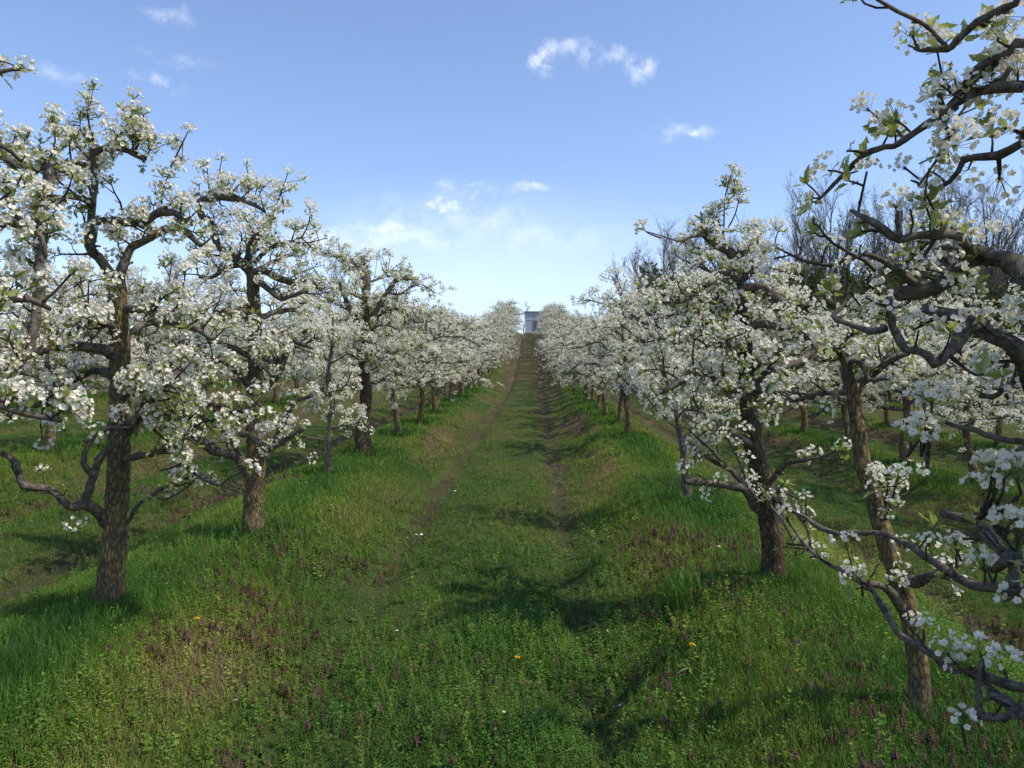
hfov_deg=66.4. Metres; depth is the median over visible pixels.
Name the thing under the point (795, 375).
pear tree
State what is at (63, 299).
pear tree
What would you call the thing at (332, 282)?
wild tree
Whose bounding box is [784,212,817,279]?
wild tree
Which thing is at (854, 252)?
wild tree
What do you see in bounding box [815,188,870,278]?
wild tree
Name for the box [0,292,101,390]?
pear tree
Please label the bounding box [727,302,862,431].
pear tree
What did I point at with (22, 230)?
pear tree
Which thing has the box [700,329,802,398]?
pear tree
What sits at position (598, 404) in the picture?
pear tree
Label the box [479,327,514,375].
pear tree
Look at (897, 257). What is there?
wild bush
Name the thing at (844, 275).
wild bush
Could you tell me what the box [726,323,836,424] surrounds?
pear tree
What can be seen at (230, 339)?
pear tree
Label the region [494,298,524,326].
pear tree
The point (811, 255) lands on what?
wild tree
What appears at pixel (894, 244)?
wild tree
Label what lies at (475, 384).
pear tree
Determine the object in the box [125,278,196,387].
pear tree
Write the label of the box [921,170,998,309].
wild tree
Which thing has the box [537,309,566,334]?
pear tree
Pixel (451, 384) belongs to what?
pear tree
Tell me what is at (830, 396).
pear tree
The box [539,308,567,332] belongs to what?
pear tree
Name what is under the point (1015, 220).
wild tree
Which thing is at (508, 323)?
pear tree
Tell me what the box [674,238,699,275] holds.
wild tree
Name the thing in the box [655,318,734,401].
pear tree
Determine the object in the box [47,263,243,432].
pear tree
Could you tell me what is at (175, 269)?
wild tree
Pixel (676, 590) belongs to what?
grass tuft
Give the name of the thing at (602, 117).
sky
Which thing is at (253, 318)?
pear tree
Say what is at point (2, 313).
pear tree
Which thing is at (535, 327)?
window
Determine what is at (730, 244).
wild tree
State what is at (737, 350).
pear tree
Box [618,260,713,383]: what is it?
wild bush
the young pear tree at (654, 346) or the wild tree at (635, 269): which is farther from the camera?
the wild tree at (635, 269)
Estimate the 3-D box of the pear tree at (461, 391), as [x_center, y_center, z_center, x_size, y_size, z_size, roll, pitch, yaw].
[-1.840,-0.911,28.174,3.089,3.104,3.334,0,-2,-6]
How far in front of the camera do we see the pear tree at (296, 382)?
23.38 m
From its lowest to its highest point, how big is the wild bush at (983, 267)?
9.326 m
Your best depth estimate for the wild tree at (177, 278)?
64.19 m
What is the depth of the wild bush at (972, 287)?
34.55 m
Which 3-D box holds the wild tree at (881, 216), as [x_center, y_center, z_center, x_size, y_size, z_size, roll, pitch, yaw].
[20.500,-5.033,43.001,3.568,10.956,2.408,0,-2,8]
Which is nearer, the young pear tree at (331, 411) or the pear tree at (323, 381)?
the young pear tree at (331, 411)
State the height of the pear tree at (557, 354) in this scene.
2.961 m
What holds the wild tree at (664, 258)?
on the ground at (386, 590)
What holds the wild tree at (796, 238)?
on the ground at (386, 590)
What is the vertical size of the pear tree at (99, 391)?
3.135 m
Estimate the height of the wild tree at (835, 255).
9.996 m
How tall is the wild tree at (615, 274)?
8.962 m
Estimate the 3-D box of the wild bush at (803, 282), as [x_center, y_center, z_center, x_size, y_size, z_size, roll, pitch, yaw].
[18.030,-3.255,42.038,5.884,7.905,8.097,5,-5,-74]
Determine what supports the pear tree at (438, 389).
on the ground at (386, 590)
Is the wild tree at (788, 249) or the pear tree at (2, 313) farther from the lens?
the wild tree at (788, 249)
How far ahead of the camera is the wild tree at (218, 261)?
70.03 m
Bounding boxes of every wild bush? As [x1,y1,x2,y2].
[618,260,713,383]
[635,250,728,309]
[638,261,750,383]
[668,261,789,381]
[681,258,717,377]
[701,253,805,379]
[733,280,809,350]
[753,252,842,316]
[774,256,894,389]
[776,249,889,372]
[822,250,974,403]
[824,249,897,316]
[829,265,942,338]
[832,245,933,401]
[844,251,1022,407]
[869,237,928,295]
[908,255,1010,351]
[952,256,1015,317]
[954,232,996,291]
[1001,283,1023,373]
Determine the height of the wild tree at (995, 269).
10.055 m
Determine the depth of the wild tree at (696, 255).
60.41 m
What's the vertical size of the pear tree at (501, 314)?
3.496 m
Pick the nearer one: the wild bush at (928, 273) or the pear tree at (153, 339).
the pear tree at (153, 339)
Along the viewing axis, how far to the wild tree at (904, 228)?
56.87 m
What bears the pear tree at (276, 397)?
on the ground at (386, 590)
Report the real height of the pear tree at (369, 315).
3.605 m
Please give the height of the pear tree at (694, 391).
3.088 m
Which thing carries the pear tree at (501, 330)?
on the ground at (386, 590)
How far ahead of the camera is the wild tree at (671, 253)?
64.27 m
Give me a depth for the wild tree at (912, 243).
43.47 m
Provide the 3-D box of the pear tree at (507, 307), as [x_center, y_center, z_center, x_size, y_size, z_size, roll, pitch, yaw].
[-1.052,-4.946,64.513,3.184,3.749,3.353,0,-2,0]
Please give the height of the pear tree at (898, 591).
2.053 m
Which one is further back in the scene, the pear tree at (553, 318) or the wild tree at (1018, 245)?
the pear tree at (553, 318)
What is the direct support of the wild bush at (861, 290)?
on the ground at (386, 590)
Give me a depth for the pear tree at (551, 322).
53.30 m
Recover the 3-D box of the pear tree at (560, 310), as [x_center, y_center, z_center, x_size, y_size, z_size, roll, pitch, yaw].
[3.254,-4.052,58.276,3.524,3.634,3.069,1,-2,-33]
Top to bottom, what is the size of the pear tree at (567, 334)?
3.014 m
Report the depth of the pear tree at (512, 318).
67.06 m
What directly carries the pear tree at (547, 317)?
on the ground at (386, 590)
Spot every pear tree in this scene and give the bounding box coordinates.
[0,54,94,429]
[0,77,277,607]
[0,239,56,367]
[0,249,174,451]
[0,281,53,378]
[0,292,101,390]
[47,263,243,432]
[48,281,151,396]
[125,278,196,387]
[134,267,247,421]
[139,325,232,377]
[159,151,340,536]
[176,309,300,407]
[201,308,244,384]
[221,289,327,405]
[242,313,355,397]
[276,237,459,455]
[284,303,376,471]
[291,306,355,394]
[309,315,370,388]
[335,288,490,433]
[336,333,387,384]
[355,296,504,422]
[394,309,486,411]
[410,311,476,404]
[433,314,502,394]
[434,313,500,390]
[435,316,487,399]
[435,317,504,388]
[449,327,509,383]
[470,320,516,378]
[470,328,511,386]
[471,310,520,364]
[478,312,513,343]
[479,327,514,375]
[480,314,516,363]
[482,304,515,324]
[482,310,522,343]
[482,311,514,340]
[484,315,520,372]
[488,307,524,337]
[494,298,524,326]
[494,299,524,315]
[494,306,522,328]
[495,303,520,327]
[533,305,571,335]
[534,328,582,383]
[535,305,569,331]
[535,318,562,347]
[536,303,567,323]
[536,317,568,355]
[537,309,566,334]
[538,307,563,327]
[538,311,572,343]
[538,321,576,368]
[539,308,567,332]
[539,311,632,400]
[539,312,574,341]
[541,305,629,391]
[541,325,574,381]
[542,315,618,398]
[543,304,636,409]
[544,328,605,390]
[546,330,580,386]
[549,319,656,415]
[552,279,701,435]
[572,316,681,423]
[588,266,739,498]
[628,161,862,584]
[644,323,703,395]
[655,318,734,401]
[656,329,717,397]
[681,309,768,410]
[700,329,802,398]
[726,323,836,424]
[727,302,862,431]
[752,0,1023,747]
[753,310,972,714]
[766,304,945,447]
[785,338,834,407]
[804,337,855,409]
[809,279,1022,463]
[826,334,902,398]
[831,319,940,425]
[867,289,1023,482]
[873,328,1011,431]
[912,283,1023,431]
[934,327,1023,447]
[953,329,1023,409]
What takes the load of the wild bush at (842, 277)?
on the ground at (386, 590)
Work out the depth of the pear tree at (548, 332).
45.85 m
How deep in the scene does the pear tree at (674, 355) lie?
31.96 m
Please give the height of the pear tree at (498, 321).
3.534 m
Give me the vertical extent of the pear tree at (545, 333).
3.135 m
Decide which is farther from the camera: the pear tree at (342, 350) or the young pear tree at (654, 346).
the pear tree at (342, 350)
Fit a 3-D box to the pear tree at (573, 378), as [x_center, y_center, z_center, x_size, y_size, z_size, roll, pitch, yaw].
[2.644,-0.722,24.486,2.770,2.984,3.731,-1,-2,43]
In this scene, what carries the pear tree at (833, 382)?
on the ground at (386, 590)
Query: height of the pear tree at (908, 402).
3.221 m
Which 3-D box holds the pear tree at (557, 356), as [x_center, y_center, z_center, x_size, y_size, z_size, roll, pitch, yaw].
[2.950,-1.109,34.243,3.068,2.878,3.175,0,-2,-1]
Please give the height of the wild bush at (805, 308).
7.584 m
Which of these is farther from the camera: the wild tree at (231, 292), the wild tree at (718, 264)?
the wild tree at (231, 292)
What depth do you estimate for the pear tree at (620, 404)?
17.25 m
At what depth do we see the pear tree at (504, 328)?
47.48 m
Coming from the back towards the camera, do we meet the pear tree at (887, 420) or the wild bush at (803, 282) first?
the wild bush at (803, 282)
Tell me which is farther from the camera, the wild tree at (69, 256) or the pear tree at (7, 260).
the wild tree at (69, 256)
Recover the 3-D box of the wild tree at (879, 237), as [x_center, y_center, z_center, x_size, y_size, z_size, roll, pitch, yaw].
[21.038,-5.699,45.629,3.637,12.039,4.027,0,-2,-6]
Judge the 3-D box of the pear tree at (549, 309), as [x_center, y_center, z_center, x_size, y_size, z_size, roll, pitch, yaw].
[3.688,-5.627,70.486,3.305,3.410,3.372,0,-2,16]
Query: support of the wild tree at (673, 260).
on the ground at (386, 590)
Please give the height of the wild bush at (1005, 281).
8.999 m
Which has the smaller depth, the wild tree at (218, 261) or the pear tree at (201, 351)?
the pear tree at (201, 351)
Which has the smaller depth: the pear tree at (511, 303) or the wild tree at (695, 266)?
the wild tree at (695, 266)
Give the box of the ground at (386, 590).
[0,328,1023,767]
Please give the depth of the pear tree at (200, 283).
16.12 m
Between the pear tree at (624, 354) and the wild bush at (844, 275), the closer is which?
the pear tree at (624, 354)
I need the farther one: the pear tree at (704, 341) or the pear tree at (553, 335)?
the pear tree at (553, 335)
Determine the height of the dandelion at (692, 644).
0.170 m
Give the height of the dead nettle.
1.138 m
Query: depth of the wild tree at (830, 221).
46.59 m
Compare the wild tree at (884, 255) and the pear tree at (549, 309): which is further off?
the pear tree at (549, 309)
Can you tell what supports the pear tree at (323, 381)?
on the ground at (386, 590)
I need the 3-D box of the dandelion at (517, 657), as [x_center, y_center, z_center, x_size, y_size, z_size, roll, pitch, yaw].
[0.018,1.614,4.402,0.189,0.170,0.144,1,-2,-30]
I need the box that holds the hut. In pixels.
[524,311,547,333]
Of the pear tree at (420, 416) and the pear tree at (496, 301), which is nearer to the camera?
the pear tree at (420, 416)
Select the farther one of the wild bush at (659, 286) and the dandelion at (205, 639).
the wild bush at (659, 286)
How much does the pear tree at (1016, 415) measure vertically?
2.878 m
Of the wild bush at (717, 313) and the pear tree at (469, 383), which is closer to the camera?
the pear tree at (469, 383)
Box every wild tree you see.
[53,245,86,306]
[113,241,135,320]
[166,247,197,304]
[167,256,185,341]
[205,258,236,310]
[217,263,243,323]
[317,259,345,311]
[605,252,628,300]
[618,242,651,323]
[626,242,651,298]
[644,211,695,279]
[652,230,694,277]
[659,240,683,277]
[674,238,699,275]
[676,237,714,275]
[691,243,705,273]
[699,220,744,283]
[714,234,750,280]
[739,209,782,281]
[762,169,827,282]
[768,232,811,277]
[779,156,875,279]
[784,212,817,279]
[796,207,829,273]
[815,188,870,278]
[822,230,847,275]
[836,234,868,280]
[839,181,894,285]
[849,192,911,296]
[850,241,895,281]
[867,195,909,286]
[868,189,931,293]
[888,207,928,269]
[904,153,997,291]
[917,167,991,268]
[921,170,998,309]
[930,233,992,296]
[935,169,1023,306]
[972,167,1023,380]
[980,205,1023,380]
[995,200,1023,320]
[1003,221,1023,276]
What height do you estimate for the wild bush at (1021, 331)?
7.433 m
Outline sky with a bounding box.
[0,0,1023,332]
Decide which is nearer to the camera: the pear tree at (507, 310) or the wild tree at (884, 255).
the wild tree at (884, 255)
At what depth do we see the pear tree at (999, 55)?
2.12 m
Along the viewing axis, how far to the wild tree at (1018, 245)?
46.80 m
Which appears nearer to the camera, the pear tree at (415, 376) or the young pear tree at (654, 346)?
the young pear tree at (654, 346)
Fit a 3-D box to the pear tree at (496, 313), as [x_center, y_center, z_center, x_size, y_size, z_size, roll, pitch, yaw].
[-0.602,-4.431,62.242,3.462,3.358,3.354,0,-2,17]
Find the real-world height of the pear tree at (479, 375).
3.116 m
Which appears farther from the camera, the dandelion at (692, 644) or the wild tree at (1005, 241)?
the wild tree at (1005, 241)
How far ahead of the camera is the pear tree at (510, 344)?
45.07 m
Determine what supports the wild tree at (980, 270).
on the ground at (386, 590)
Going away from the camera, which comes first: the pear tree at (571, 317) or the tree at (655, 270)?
the pear tree at (571, 317)
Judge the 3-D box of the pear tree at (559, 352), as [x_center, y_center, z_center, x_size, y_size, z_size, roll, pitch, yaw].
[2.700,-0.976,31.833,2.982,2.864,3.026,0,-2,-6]
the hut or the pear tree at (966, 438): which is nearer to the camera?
the pear tree at (966, 438)
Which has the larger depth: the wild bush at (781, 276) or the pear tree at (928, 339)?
the wild bush at (781, 276)
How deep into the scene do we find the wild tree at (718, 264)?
54.45 m
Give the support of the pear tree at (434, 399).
on the ground at (386, 590)
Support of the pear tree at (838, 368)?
on the ground at (386, 590)
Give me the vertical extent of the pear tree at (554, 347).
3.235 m
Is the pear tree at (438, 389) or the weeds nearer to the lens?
the weeds
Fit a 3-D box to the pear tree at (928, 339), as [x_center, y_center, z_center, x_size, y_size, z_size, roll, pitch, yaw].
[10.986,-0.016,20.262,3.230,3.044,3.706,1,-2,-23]
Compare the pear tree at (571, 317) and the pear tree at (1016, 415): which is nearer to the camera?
the pear tree at (1016, 415)
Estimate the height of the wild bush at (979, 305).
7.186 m
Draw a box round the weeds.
[0,415,1023,767]
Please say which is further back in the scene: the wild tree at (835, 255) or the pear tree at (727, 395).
the wild tree at (835, 255)
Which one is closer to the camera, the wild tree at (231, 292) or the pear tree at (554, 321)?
the pear tree at (554, 321)
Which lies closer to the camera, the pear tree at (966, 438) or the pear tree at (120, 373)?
the pear tree at (120, 373)
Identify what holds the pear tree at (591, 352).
on the ground at (386, 590)
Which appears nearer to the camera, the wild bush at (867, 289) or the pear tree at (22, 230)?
the pear tree at (22, 230)
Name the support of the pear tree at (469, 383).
on the ground at (386, 590)
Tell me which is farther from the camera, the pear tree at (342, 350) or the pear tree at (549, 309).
the pear tree at (549, 309)
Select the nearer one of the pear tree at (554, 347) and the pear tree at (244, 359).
the pear tree at (244, 359)
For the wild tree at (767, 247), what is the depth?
53.29 m
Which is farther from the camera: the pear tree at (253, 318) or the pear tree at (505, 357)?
the pear tree at (505, 357)
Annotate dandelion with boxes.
[188,617,211,645]
[501,655,528,686]
[678,643,699,673]
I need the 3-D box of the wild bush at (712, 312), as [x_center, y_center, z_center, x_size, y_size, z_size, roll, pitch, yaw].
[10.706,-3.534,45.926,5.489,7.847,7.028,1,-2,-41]
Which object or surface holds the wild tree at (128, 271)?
on the ground at (386, 590)
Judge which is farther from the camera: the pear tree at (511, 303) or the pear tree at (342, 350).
the pear tree at (511, 303)
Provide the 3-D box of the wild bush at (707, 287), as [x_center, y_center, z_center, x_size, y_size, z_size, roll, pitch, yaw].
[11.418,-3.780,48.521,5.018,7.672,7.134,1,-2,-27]
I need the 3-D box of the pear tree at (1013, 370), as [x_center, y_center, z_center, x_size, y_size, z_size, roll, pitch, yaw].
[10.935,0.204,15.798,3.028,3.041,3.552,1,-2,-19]
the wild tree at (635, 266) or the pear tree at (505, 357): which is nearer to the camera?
the pear tree at (505, 357)
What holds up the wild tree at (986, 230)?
on the ground at (386, 590)
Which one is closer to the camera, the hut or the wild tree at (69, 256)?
the wild tree at (69, 256)
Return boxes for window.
[533,320,538,329]
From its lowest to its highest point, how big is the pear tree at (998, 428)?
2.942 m
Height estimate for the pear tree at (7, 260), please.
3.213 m
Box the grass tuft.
[639,557,713,625]
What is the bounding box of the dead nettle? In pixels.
[0,470,1023,767]
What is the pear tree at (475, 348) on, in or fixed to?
on the ground at (386, 590)
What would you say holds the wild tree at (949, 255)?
on the ground at (386, 590)
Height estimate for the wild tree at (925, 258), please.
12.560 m
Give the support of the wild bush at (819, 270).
on the ground at (386, 590)
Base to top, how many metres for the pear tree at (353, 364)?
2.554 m

